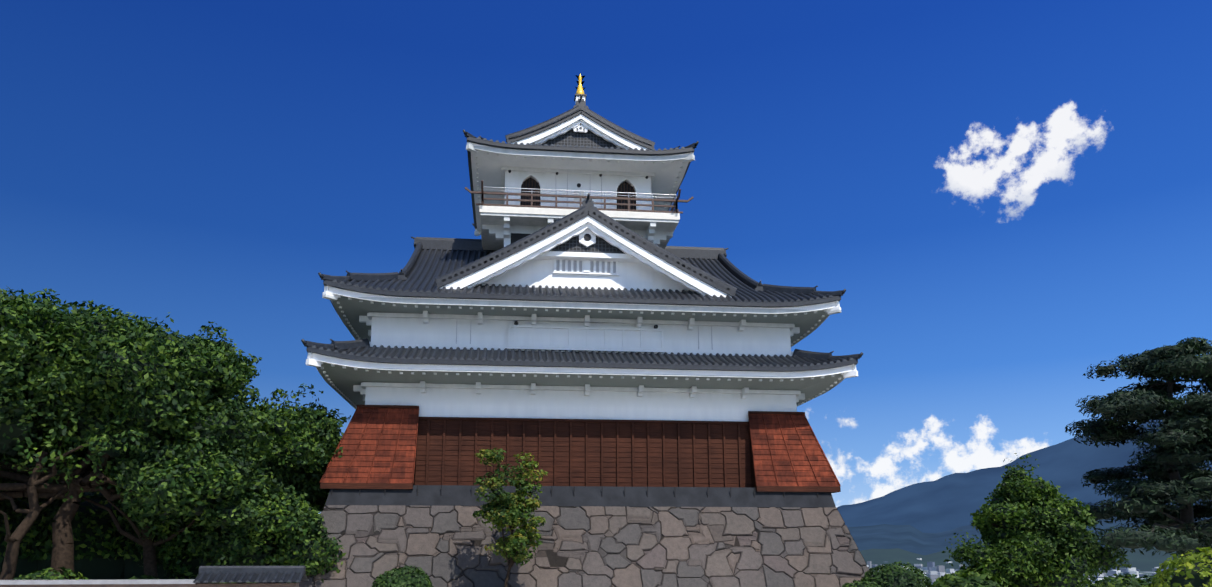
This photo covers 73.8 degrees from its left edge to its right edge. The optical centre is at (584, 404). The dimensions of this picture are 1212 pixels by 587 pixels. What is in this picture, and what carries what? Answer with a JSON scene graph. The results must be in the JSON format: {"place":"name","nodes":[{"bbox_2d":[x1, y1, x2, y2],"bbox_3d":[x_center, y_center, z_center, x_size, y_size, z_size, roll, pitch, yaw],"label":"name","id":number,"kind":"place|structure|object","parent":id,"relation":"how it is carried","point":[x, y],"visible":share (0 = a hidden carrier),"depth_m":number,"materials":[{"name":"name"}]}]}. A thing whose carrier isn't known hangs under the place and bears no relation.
{"place":"outdoors","nodes":[
{"label":"outdoors","id":0,"kind":"place"},
{"bbox_2d":[0,0,1211,513],"label":"sky","id":1,"kind":"structure","parent":0,"point":[1007,200],"materials":[{"name":"blue"}]},
{"bbox_2d":[869,568,1155,584],"bbox_3d":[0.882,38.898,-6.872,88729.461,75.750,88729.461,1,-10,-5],"label":"terrain","id":2,"kind":"structure","parent":0,"point":[1145,572],"depth_m":2485.98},
{"bbox_2d":[0,497,60,579],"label":"hedge","id":3,"kind":"object","parent":2,"relation":"on","point":[24,565],"visible":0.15,"depth_m":30.28,"materials":[{"name":"green plant"}]},
{"bbox_2d":[13,566,88,579],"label":"undergrowth","id":4,"kind":"object","parent":2,"relation":"on","point":[44,574],"visible":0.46,"depth_m":26.77,"materials":[{"name":"green plant"}]},
{"bbox_2d":[3,452,125,504],"bbox_3d":[-23.558,4.016,38.148,17.276,9.684,10.382,3,-11,-18],"label":"tree","id":5,"kind":"object","parent":2,"relation":"on","point":[29,464],"visible":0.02,"depth_m":35.22,"materials":[{"name":"green plant"}]},
{"bbox_2d":[19,486,136,579],"bbox_3d":[-20.068,5.886,32.627,5.818,5.459,5.894,1,-10,-5],"label":"hedge","id":6,"kind":"object","parent":2,"relation":"on","point":[92,548],"visible":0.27,"depth_m":30.87,"materials":[{"name":"green plant"}]},
{"bbox_2d":[0,287,278,579],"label":"tree","id":7,"kind":"object","parent":2,"relation":"on","point":[156,416],"depth_m":27.35,"materials":[{"name":"green plant"}]},
{"bbox_2d":[126,574,159,578],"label":"undergrowth","id":8,"kind":"object","parent":2,"relation":"on","point":[144,576],"visible":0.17,"depth_m":27.47,"materials":[{"name":"green plant"}]},
{"bbox_2d":[108,510,187,578],"bbox_3d":[-17.116,6.027,33.285,5.364,5.048,5.515,1,-10,-5],"label":"hedge","id":9,"kind":"object","parent":2,"relation":"on","point":[132,568],"visible":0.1,"depth_m":31.21,"materials":[{"name":"green plant"}]},
{"bbox_2d":[0,566,308,586],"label":"boundary wall","id":10,"kind":"structure","parent":2,"relation":"on","point":[213,576],"depth_m":25.07,"materials":[{"name":"tile"}]},
{"bbox_2d":[174,528,286,582],"bbox_3d":[-14.028,5.915,32.663,5.388,5.057,5.508,1,-10,-5],"label":"hedge","id":11,"kind":"object","parent":2,"relation":"on","point":[187,554],"visible":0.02,"depth_m":30.92,"materials":[{"name":"green plant"}]},
{"bbox_2d":[128,383,350,582],"bbox_3d":[-13.895,3.485,33.542,9.321,8.662,10.867,1,-10,-5],"label":"tree","id":12,"kind":"object","parent":2,"relation":"on","point":[306,440],"visible":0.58,"depth_m":30.44,"materials":[{"name":"green plant"}]},
{"bbox_2d":[372,565,432,586],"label":"azalea shrub","id":13,"kind":"object","parent":2,"relation":"on","point":[405,576],"visible":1,"depth_m":28.02,"materials":[{"name":"green plant"}]},
{"bbox_2d":[473,448,547,586],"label":"maple tree","id":14,"kind":"object","parent":2,"relation":"on","point":[503,508],"visible":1,"depth_m":29.24,"materials":[{"name":"green plant"}]},
{"bbox_2d":[287,485,872,586],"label":"stone base","id":15,"kind":"object","parent":2,"relation":"on","point":[591,536],"visible":0.94,"depth_m":32.42,"materials":[{"name":"stone"}]},
{"bbox_2d":[320,317,840,492],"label":"castle wall","id":16,"kind":"structure","parent":15,"relation":"on","point":[399,438],"depth_m":34.42,"materials":[{"name":"paint"}]},
{"bbox_2d":[318,193,845,346],"bbox_3d":[-0.632,-5.458,43.138,22.204,6.824,18.604,1,-10,-5],"label":"roof","id":17,"kind":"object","parent":16,"relation":"on","point":[587,262],"visible":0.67,"depth_m":35.07,"materials":[{"name":"tile"}]},
{"bbox_2d":[465,170,693,249],"bbox_3d":[-0.632,-8.273,43.634,11.179,6.500,11.179,1,-10,-5],"label":"castle upper storey","id":18,"kind":"object","parent":17,"relation":"on","point":[534,202],"visible":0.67,"depth_m":39.70,"materials":[{"name":"paint"}]},
{"bbox_2d":[463,73,698,235],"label":"roof","id":19,"kind":"structure","parent":18,"relation":"on","point":[580,137],"depth_m":39.72,"materials":[{"name":"tile"}]},
{"bbox_2d":[301,338,863,408],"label":"roof","id":20,"kind":"structure","parent":16,"relation":"on","point":[350,371],"depth_m":33.69,"materials":[{"name":"tile"}]},
{"bbox_2d":[842,578,880,586],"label":"shrub","id":21,"kind":"object","parent":2,"relation":"on","point":[862,582],"visible":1,"depth_m":29.66,"materials":[{"name":"green plant"}]},
{"bbox_2d":[861,561,932,586],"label":"shrub","id":22,"kind":"object","parent":2,"relation":"on","point":[891,575],"visible":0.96,"depth_m":30.30,"materials":[{"name":"green plant"}]},
{"bbox_2d":[931,568,1019,586],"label":"shrub","id":23,"kind":"object","parent":2,"relation":"on","point":[963,578],"visible":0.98,"depth_m":28.73,"materials":[{"name":"plant"}]},
{"bbox_2d":[951,568,1032,586],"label":"slope tree","id":24,"kind":"object","parent":2,"relation":"on","point":[1022,583],"visible":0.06,"depth_m":30.92,"materials":[{"name":"green plant"}]},
{"bbox_2d":[942,453,1131,586],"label":"tree","id":25,"kind":"object","parent":2,"relation":"on","point":[1029,527],"visible":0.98,"depth_m":29.23,"materials":[{"name":"green plant"}]},
{"bbox_2d":[1013,579,1073,586],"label":"slope tree","id":26,"kind":"object","parent":2,"relation":"on","point":[1032,581],"depth_m":32.96,"materials":[{"name":"green plant"}]},
{"bbox_2d":[1088,573,1149,586],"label":"bush","id":27,"kind":"object","parent":2,"relation":"on","point":[1119,581],"visible":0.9,"depth_m":37.82,"materials":[{"name":"plant"}]},
{"bbox_2d":[1065,337,1211,563],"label":"pine tree","id":28,"kind":"object","parent":2,"relation":"on","point":[1171,468],"visible":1,"depth_m":30.41,"materials":[{"name":"green plant"}]},
{"bbox_2d":[1137,572,1174,586],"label":"slope tree","id":29,"kind":"object","parent":2,"relation":"on","point":[1151,577],"visible":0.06,"depth_m":38.62,"materials":[{"name":"green plant"}]},
{"bbox_2d":[1148,547,1211,586],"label":"yellow shrub","id":30,"kind":"object","parent":2,"relation":"on","point":[1189,572],"visible":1,"depth_m":11.60,"materials":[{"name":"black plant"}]},
{"bbox_2d":[860,547,1177,570],"bbox_3d":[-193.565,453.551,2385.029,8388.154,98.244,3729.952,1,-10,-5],"label":"hill range","id":31,"kind":"structure","parent":0,"point":[1147,561],"depth_m":3250.91,"materials":[{"name":"blue"}]},
{"bbox_2d":[867,558,1175,584],"bbox_3d":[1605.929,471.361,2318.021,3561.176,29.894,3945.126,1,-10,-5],"label":"town buildings","id":32,"kind":"structure","parent":31,"relation":"on","point":[934,572],"depth_m":2364.02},
{"bbox_2d":[837,411,1211,532],"bbox_3d":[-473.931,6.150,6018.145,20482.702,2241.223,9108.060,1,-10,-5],"label":"mountain range","id":33,"kind":"structure","parent":0,"point":[949,502],"depth_m":8430.01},
{"bbox_2d":[848,517,1211,554],"bbox_3d":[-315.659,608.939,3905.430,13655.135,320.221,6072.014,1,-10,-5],"label":"hill","id":34,"kind":"structure","parent":0,"point":[910,538],"depth_m":5584.87,"materials":[{"name":"blue"}]}
]}

